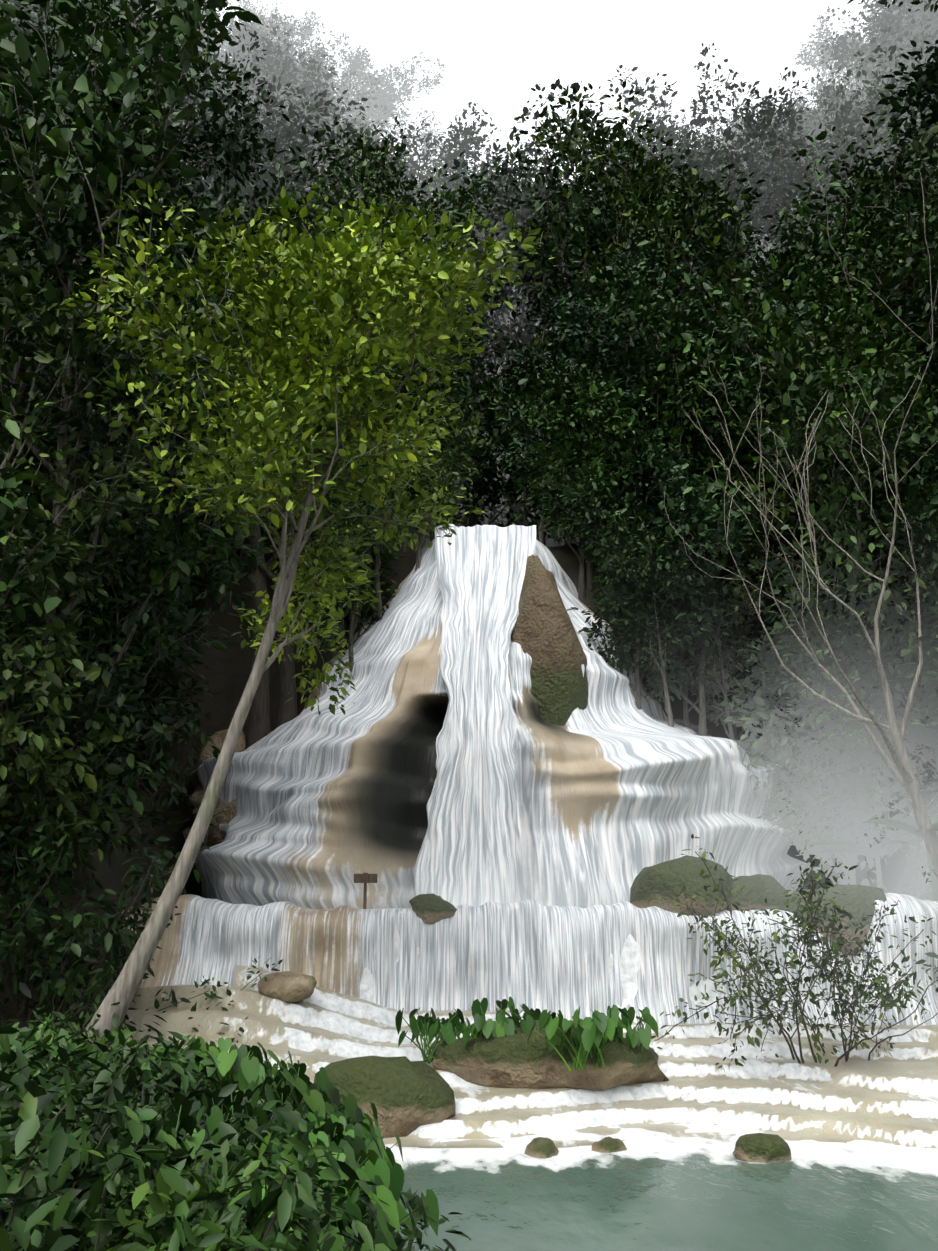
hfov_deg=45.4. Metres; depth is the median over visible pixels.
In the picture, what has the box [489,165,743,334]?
tree
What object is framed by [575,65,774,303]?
tree
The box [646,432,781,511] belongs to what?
shrub
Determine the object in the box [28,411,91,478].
tree
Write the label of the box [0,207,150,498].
tree
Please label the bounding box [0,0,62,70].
tree
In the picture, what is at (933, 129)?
tree
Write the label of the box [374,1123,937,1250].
pool water
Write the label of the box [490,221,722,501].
tree
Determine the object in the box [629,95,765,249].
tree
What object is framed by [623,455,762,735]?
tree
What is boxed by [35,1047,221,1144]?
shrub
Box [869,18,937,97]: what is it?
tree
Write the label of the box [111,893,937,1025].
ledge curtain
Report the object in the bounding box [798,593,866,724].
tree
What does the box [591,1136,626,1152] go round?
boulder
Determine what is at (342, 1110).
shrub
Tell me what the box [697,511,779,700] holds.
tree
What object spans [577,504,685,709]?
tree
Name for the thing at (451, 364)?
tree
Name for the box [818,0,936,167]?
tree
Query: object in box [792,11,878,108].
tree
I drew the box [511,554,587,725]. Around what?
pillar rock
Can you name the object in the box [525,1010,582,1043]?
taro tree
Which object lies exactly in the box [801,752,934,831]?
shrub
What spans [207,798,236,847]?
fall outcrop
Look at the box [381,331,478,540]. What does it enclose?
tree
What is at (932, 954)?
shrub
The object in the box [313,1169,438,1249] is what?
bush
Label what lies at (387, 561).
tree
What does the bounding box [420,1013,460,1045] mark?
taro tree
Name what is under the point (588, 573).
tree
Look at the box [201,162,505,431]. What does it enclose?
tree
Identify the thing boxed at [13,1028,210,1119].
shrub
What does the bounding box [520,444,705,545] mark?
shrub
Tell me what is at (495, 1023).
taro tree
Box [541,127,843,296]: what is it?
tree
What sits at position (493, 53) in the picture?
sky
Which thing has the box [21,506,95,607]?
tree
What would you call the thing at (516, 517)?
shrub
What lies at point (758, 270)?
tree
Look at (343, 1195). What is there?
taro tree
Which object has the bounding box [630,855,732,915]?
rim boulder
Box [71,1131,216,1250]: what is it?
shrub
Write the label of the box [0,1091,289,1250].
shrub
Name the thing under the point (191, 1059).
taro tree
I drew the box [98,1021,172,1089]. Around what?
shrub
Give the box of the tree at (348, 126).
[280,120,509,434]
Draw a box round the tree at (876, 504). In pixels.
[800,474,913,638]
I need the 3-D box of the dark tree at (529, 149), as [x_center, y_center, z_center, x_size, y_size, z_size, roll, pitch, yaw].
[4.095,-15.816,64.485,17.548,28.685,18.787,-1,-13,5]
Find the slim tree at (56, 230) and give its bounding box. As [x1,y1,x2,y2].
[0,164,298,802]
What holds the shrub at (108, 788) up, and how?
on the terrain
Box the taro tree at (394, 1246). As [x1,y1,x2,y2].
[343,1192,397,1250]
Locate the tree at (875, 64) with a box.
[853,11,920,99]
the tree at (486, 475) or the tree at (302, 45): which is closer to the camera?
the tree at (486, 475)
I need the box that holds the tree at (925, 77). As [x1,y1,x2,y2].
[864,39,937,214]
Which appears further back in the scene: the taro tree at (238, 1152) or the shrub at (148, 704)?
the shrub at (148, 704)
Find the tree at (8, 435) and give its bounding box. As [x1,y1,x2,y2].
[0,61,136,509]
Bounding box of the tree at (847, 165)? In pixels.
[839,84,937,377]
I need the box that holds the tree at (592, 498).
[559,476,677,661]
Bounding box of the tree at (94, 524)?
[66,463,136,624]
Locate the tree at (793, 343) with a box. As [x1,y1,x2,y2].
[567,123,937,637]
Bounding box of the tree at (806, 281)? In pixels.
[783,250,857,403]
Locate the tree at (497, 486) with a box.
[413,269,550,539]
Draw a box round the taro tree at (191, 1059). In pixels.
[166,1050,199,1082]
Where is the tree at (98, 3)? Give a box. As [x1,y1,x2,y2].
[0,0,181,176]
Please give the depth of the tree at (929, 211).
36.26 m
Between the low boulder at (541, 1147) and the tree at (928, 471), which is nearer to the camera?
the low boulder at (541, 1147)
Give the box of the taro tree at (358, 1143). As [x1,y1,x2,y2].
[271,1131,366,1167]
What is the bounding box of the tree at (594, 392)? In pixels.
[536,353,643,600]
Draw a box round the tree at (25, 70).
[0,21,54,179]
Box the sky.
[216,0,905,198]
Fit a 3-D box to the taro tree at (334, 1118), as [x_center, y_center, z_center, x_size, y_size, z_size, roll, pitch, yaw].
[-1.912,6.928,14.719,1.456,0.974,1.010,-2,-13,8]
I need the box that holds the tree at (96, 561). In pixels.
[9,498,123,691]
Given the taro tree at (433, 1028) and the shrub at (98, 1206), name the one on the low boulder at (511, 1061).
the taro tree at (433, 1028)
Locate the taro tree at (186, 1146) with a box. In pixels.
[149,1141,255,1173]
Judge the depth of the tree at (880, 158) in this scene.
53.23 m
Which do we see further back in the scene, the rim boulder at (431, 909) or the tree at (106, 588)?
the tree at (106, 588)
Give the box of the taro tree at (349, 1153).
[256,1137,355,1174]
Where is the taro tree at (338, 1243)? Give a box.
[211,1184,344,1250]
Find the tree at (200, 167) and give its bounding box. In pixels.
[119,99,257,279]
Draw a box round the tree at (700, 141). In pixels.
[523,95,781,315]
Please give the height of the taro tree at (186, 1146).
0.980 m
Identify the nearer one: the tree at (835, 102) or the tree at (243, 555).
the tree at (243, 555)
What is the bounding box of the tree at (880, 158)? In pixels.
[844,148,935,279]
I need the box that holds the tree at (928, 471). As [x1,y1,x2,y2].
[900,428,937,493]
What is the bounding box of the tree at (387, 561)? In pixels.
[307,451,405,651]
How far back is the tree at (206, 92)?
82.83 m
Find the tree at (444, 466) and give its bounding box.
[379,378,486,570]
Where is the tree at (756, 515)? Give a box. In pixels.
[696,489,791,692]
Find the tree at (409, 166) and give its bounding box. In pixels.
[314,134,457,218]
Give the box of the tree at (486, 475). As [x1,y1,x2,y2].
[450,371,515,526]
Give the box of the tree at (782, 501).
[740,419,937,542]
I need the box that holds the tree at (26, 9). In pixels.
[3,0,83,74]
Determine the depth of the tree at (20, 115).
45.91 m
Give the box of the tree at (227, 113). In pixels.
[180,82,292,225]
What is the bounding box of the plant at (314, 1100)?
[249,1077,356,1123]
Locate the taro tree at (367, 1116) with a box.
[325,1093,377,1125]
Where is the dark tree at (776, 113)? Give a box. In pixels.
[751,95,788,186]
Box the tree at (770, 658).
[713,617,864,883]
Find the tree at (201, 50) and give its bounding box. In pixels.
[143,4,251,121]
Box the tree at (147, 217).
[117,166,208,366]
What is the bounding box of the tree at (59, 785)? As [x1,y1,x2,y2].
[0,218,204,881]
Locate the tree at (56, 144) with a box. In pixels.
[0,0,311,918]
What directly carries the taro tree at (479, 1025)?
on the low boulder at (511, 1061)
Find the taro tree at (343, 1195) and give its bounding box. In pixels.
[314,1174,366,1225]
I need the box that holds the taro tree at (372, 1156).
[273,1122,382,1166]
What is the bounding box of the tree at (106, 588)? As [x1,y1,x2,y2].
[11,480,134,684]
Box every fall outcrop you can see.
[195,729,244,787]
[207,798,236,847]
[738,735,763,759]
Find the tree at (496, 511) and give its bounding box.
[397,324,531,543]
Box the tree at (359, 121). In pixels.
[297,103,446,200]
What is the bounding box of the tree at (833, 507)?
[723,305,937,890]
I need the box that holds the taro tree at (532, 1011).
[494,1006,540,1032]
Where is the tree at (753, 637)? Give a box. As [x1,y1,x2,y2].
[712,554,785,739]
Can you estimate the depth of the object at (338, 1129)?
14.27 m
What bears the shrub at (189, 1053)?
on the terrain
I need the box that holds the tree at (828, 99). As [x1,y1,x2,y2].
[787,72,903,193]
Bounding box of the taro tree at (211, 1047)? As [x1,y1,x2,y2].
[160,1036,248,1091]
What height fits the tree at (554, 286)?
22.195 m
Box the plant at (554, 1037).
[526,1007,613,1071]
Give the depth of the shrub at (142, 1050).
16.49 m
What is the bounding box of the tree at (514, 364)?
[482,289,606,545]
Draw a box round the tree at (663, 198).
[553,144,761,371]
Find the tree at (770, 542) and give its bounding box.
[752,502,815,610]
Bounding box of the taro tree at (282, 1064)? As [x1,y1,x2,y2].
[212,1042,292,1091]
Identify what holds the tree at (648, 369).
on the terrain
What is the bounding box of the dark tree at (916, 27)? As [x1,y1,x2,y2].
[865,5,937,85]
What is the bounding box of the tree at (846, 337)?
[759,310,892,538]
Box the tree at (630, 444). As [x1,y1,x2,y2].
[601,427,694,688]
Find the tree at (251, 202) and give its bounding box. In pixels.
[201,188,374,315]
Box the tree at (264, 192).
[134,145,342,419]
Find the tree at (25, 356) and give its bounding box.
[0,320,48,404]
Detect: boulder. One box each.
[257,971,316,1002]
[314,1056,455,1138]
[409,893,456,924]
[432,1020,668,1090]
[524,1137,558,1158]
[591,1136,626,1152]
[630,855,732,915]
[726,874,786,909]
[732,1133,791,1162]
[778,884,886,953]
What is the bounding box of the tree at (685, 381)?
[634,330,707,444]
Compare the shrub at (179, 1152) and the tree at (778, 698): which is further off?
the tree at (778, 698)
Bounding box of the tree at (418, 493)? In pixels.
[375,348,484,546]
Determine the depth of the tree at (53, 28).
89.42 m
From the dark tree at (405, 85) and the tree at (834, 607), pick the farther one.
the dark tree at (405, 85)
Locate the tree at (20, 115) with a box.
[0,86,104,387]
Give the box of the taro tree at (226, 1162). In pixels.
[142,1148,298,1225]
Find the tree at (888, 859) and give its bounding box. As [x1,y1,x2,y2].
[811,606,919,870]
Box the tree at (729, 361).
[660,307,749,457]
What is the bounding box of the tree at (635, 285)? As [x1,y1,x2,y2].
[596,253,723,439]
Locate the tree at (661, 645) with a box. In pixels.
[595,542,712,726]
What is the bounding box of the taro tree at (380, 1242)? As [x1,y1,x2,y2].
[340,1226,435,1250]
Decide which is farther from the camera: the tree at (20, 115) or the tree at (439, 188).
the tree at (439, 188)
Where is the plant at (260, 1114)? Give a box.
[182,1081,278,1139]
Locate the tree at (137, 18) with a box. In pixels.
[64,0,212,196]
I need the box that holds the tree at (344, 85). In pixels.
[217,18,380,188]
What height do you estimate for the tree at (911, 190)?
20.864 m
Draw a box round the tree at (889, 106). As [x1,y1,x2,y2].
[874,72,930,120]
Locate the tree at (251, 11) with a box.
[228,6,290,54]
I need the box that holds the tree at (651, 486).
[577,427,717,683]
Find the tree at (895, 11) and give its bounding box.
[872,0,920,60]
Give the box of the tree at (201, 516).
[143,441,235,673]
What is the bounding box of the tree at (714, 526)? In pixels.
[642,491,730,675]
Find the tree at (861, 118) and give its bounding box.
[819,83,934,186]
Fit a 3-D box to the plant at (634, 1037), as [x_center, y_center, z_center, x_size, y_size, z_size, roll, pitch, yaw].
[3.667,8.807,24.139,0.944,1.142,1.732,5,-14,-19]
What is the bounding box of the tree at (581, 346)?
[563,311,642,390]
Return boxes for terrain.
[0,108,937,1233]
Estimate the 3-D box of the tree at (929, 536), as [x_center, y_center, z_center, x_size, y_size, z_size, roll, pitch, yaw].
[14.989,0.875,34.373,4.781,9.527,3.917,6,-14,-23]
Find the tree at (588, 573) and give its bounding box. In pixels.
[527,364,629,589]
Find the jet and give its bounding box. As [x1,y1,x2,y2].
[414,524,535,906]
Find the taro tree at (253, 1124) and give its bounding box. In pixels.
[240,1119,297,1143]
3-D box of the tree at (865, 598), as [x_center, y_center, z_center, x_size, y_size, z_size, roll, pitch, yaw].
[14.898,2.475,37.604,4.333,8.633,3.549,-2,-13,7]
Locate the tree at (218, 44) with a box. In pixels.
[198,8,229,62]
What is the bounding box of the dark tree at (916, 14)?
[817,0,937,111]
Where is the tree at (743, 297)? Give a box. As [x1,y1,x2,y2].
[694,280,789,450]
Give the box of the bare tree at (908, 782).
[664,168,937,878]
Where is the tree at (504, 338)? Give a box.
[262,175,517,543]
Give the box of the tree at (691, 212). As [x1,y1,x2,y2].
[580,145,813,475]
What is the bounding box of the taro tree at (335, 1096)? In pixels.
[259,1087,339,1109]
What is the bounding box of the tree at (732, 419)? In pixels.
[658,350,773,575]
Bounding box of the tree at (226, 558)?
[134,339,308,607]
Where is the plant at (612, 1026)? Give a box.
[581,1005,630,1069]
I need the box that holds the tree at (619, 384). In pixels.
[553,364,637,469]
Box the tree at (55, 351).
[8,233,86,409]
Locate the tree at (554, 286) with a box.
[504,165,795,369]
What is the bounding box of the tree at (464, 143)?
[336,102,528,292]
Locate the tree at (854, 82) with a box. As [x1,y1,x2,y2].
[815,51,875,155]
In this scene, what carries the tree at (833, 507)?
on the terrain
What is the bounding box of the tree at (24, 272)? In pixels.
[1,213,80,339]
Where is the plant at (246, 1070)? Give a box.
[191,1037,264,1089]
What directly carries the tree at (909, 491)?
on the terrain
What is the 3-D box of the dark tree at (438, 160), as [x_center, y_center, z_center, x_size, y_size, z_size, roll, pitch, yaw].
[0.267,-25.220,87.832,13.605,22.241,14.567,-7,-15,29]
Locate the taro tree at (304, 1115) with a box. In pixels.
[286,1106,325,1127]
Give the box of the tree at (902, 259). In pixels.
[872,206,936,365]
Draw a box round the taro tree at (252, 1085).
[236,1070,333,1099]
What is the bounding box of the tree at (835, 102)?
[818,81,856,142]
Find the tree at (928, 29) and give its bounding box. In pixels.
[875,1,937,89]
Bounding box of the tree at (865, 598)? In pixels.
[842,574,937,768]
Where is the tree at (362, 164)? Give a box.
[262,112,503,354]
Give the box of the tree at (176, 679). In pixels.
[93,529,219,788]
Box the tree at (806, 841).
[802,697,895,861]
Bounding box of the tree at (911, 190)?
[769,117,937,399]
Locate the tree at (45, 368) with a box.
[21,243,86,400]
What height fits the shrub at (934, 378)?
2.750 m
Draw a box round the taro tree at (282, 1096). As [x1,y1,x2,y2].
[241,1086,313,1133]
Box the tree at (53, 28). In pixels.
[8,0,151,71]
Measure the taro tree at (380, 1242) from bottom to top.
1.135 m
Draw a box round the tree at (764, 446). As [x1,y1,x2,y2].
[715,358,797,560]
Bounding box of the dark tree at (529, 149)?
[384,79,686,524]
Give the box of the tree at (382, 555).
[308,491,388,623]
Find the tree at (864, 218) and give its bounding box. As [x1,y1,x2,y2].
[771,182,901,386]
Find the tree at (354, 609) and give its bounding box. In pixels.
[290,474,410,671]
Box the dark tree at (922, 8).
[919,1,936,29]
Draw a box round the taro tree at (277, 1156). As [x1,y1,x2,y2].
[238,1133,282,1175]
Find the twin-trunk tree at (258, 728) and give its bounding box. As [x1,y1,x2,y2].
[70,125,373,749]
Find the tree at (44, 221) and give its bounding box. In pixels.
[0,185,95,292]
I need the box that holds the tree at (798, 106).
[734,89,831,226]
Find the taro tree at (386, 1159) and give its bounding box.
[346,1117,391,1167]
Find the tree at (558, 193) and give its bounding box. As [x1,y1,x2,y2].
[403,100,659,539]
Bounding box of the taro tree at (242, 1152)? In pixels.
[157,1140,258,1219]
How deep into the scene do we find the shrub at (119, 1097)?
9.37 m
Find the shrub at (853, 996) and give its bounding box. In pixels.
[689,878,937,1071]
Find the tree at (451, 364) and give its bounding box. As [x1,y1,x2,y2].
[352,321,463,500]
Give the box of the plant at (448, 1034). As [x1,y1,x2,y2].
[395,1007,470,1063]
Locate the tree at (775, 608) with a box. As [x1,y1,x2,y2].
[722,584,806,726]
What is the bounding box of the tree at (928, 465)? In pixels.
[892,417,937,621]
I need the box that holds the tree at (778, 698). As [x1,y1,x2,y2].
[750,615,905,876]
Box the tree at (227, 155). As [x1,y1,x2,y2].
[10,0,290,367]
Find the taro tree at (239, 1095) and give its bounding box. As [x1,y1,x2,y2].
[191,1089,245,1130]
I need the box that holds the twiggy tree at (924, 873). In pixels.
[922,866,937,882]
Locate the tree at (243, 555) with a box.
[207,343,262,572]
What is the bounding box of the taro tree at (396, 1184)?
[356,1162,406,1209]
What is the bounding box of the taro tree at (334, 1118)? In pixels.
[291,1114,381,1141]
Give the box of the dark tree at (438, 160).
[427,157,514,413]
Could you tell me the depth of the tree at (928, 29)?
97.75 m
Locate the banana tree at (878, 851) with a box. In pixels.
[796,832,915,890]
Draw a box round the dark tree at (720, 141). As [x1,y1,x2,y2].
[691,115,755,200]
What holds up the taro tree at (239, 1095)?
on the terrain
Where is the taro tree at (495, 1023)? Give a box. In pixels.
[481,1013,521,1036]
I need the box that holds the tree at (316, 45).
[200,34,339,147]
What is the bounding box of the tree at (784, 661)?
[733,598,895,882]
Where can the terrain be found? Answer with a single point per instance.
(888, 1095)
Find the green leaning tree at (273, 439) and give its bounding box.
[55,179,558,1048]
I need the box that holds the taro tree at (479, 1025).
[462,1008,520,1047]
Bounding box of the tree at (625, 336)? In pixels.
[588,309,681,381]
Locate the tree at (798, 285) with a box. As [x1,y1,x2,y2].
[775,237,857,327]
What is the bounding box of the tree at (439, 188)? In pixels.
[411,159,538,464]
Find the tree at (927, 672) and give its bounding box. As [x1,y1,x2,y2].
[893,455,937,744]
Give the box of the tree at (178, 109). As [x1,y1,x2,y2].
[0,0,241,234]
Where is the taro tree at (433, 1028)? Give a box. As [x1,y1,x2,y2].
[427,1018,465,1043]
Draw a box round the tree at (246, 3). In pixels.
[227,0,324,53]
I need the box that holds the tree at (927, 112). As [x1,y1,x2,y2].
[897,97,934,160]
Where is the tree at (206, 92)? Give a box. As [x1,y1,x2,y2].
[32,1,261,177]
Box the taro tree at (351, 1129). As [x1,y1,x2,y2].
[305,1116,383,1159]
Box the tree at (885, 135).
[843,86,936,196]
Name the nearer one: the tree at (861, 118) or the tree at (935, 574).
the tree at (935, 574)
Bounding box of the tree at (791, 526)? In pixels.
[739,407,853,712]
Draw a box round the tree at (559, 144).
[479,79,793,407]
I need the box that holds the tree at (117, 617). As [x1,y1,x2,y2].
[46,523,194,779]
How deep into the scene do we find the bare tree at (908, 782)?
30.44 m
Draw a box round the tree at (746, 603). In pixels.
[658,566,771,739]
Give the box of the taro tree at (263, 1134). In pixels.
[226,1132,267,1155]
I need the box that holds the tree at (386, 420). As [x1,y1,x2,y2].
[353,350,457,551]
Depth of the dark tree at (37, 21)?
64.79 m
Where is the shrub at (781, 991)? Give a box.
[648,834,937,1066]
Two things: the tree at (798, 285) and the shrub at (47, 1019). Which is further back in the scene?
the tree at (798, 285)
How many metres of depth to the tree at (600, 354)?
48.43 m
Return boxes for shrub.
[0,599,210,882]
[0,611,164,903]
[0,699,105,820]
[0,767,186,1023]
[0,829,148,1039]
[0,1011,88,1100]
[0,1024,193,1245]
[0,1029,133,1169]
[0,1044,45,1149]
[0,1046,68,1074]
[0,1057,140,1250]
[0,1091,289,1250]
[1,1086,149,1248]
[1,1168,86,1250]
[3,1104,180,1250]
[3,1156,105,1220]
[4,1021,48,1078]
[4,1051,377,1246]
[5,1030,161,1187]
[7,1027,93,1094]
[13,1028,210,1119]
[14,862,282,1042]
[17,1006,130,1063]
[20,682,195,756]
[21,1000,149,1056]
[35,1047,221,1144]
[36,1031,220,1125]
[40,1012,82,1039]
[40,1013,163,1062]
[43,649,220,868]
[51,1015,183,1140]
[53,1027,137,1072]
[58,1035,186,1141]
[69,1119,187,1180]
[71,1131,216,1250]
[96,1110,379,1250]
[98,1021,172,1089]
[102,733,143,786]
[115,676,170,772]
[120,674,166,725]
[132,1078,252,1166]
[143,1046,207,1092]
[163,1118,472,1250]
[167,1115,254,1171]
[169,1038,208,1087]
[190,1080,303,1134]
[205,1065,231,1088]
[219,1090,427,1250]
[237,1120,275,1135]
[247,513,281,547]
[249,1056,272,1077]
[266,533,315,578]
[272,1060,299,1077]
[339,1100,345,1116]
[342,1213,352,1226]
[353,1119,378,1142]
[384,1134,402,1167]
[511,486,639,541]
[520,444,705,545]
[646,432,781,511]
[648,834,937,1066]
[668,421,763,479]
[689,878,937,1071]
[691,435,779,490]
[733,302,824,422]
[761,557,836,625]
[764,397,802,415]
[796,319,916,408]
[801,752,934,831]
[820,550,937,769]
[821,373,937,482]
[830,457,937,531]
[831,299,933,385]
[861,384,937,427]
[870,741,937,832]
[920,365,937,425]
[921,696,937,778]
[925,952,937,978]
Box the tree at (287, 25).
[232,17,308,88]
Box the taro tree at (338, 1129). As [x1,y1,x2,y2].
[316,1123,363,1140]
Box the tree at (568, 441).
[515,357,644,576]
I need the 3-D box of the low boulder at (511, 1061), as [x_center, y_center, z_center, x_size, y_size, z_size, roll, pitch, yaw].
[1.763,9.324,24.361,5.142,1.528,1.973,0,-13,-1]
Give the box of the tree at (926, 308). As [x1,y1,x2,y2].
[903,303,929,324]
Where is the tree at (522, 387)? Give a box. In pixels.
[486,342,596,544]
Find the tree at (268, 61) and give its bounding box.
[205,22,367,207]
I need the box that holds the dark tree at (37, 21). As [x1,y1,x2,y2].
[4,3,209,235]
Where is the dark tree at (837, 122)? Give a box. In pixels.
[739,44,934,273]
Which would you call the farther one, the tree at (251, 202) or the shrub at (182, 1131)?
the tree at (251, 202)
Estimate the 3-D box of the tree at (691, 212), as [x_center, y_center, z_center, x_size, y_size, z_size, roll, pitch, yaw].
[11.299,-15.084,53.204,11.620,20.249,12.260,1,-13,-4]
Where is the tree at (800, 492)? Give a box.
[739,472,812,560]
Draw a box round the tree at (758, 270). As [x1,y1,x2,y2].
[750,243,825,339]
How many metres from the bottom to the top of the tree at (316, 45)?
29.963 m
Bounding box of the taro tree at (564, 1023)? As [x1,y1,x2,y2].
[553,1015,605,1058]
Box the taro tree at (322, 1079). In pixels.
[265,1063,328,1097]
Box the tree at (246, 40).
[215,5,305,125]
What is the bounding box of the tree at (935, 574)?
[893,539,937,723]
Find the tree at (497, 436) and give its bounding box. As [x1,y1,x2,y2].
[471,343,572,525]
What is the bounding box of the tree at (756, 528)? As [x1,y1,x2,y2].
[698,471,806,674]
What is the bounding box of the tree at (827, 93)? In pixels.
[696,66,862,302]
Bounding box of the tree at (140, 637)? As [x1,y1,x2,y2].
[74,510,192,764]
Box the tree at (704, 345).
[626,301,735,458]
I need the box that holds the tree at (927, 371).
[840,324,933,411]
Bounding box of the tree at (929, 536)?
[878,505,937,723]
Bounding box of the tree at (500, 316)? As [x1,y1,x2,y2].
[484,174,538,374]
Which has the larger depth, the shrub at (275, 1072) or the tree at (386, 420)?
the tree at (386, 420)
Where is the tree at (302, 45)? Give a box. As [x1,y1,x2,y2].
[281,15,371,131]
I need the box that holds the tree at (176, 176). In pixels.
[50,145,203,208]
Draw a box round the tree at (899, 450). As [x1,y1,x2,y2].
[824,397,937,586]
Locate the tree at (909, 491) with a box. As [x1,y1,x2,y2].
[840,473,937,668]
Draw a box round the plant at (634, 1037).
[621,1006,657,1052]
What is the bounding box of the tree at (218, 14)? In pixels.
[155,0,230,57]
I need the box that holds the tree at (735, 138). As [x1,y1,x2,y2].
[700,114,800,185]
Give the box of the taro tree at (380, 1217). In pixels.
[335,1201,391,1248]
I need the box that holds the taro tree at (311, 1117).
[276,1112,353,1139]
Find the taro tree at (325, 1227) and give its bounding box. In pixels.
[320,1213,346,1244]
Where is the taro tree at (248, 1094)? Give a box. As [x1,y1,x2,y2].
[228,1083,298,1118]
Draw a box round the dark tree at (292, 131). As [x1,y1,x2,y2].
[137,81,372,260]
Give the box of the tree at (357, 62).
[322,30,409,138]
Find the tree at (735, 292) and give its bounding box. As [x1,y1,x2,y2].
[661,271,774,449]
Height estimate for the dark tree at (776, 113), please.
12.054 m
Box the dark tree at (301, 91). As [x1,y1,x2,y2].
[219,87,325,197]
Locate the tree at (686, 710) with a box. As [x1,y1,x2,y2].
[647,536,745,728]
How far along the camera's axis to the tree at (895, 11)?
134.99 m
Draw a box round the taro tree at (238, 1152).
[236,1134,309,1161]
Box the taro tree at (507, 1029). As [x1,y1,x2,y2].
[481,1019,518,1037]
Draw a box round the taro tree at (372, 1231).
[324,1218,374,1250]
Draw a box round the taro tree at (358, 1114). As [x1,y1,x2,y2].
[274,1106,362,1135]
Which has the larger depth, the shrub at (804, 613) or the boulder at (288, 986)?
the shrub at (804, 613)
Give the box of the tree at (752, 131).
[566,42,869,319]
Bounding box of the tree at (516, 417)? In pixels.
[498,378,580,543]
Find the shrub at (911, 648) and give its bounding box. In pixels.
[820,550,937,769]
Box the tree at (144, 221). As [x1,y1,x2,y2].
[74,121,161,240]
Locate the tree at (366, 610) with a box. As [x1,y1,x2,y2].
[300,459,398,653]
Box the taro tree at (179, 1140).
[135,1117,243,1165]
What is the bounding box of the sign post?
[354,873,376,908]
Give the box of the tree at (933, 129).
[847,0,937,164]
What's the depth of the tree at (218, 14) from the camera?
128.15 m
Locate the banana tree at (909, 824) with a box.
[860,815,937,900]
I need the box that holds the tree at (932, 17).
[833,0,937,98]
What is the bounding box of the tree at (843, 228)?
[815,204,930,293]
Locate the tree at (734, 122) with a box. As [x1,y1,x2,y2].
[717,112,743,147]
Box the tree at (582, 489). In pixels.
[557,449,661,653]
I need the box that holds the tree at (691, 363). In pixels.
[655,353,734,450]
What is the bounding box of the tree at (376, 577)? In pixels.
[321,427,434,621]
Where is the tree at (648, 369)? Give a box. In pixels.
[582,353,697,522]
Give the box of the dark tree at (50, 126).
[0,25,179,567]
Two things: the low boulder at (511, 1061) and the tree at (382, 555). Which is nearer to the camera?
the low boulder at (511, 1061)
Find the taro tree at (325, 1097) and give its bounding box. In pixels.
[303,1086,333,1107]
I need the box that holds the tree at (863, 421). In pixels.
[837,370,937,598]
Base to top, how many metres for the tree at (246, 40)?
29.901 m
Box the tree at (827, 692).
[770,643,905,884]
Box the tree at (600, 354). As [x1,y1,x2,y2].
[530,305,649,540]
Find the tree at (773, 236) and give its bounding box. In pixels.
[760,215,811,248]
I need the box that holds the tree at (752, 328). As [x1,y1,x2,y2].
[703,299,784,458]
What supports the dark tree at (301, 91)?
on the terrain
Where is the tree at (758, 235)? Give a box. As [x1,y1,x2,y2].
[743,208,769,259]
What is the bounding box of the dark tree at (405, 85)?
[335,51,444,165]
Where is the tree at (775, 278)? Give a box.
[746,231,852,364]
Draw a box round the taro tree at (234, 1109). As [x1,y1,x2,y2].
[223,1106,265,1131]
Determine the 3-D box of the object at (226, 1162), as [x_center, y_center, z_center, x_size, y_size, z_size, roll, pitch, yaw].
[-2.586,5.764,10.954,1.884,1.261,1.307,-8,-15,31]
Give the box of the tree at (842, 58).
[813,25,869,82]
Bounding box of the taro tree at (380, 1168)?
[261,1131,389,1200]
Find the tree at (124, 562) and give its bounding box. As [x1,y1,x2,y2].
[73,488,180,750]
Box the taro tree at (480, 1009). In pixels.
[459,996,533,1033]
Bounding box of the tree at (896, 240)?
[818,192,937,395]
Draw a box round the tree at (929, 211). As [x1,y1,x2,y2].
[916,190,937,256]
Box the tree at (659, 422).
[612,383,705,526]
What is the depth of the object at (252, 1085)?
17.00 m
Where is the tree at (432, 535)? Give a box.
[384,353,480,540]
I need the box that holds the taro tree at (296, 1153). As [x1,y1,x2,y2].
[265,1132,364,1168]
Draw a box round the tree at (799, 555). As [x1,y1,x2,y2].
[774,507,825,630]
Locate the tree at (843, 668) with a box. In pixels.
[774,613,905,884]
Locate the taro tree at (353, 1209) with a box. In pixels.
[294,1172,399,1228]
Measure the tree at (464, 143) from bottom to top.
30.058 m
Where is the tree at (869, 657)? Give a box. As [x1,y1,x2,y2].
[771,614,933,884]
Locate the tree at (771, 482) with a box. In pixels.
[745,457,823,610]
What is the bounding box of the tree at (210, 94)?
[119,27,343,287]
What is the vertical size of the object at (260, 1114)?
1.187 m
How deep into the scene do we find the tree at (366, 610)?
41.68 m
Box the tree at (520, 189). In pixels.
[479,159,572,329]
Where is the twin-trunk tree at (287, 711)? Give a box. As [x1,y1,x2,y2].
[34,160,465,728]

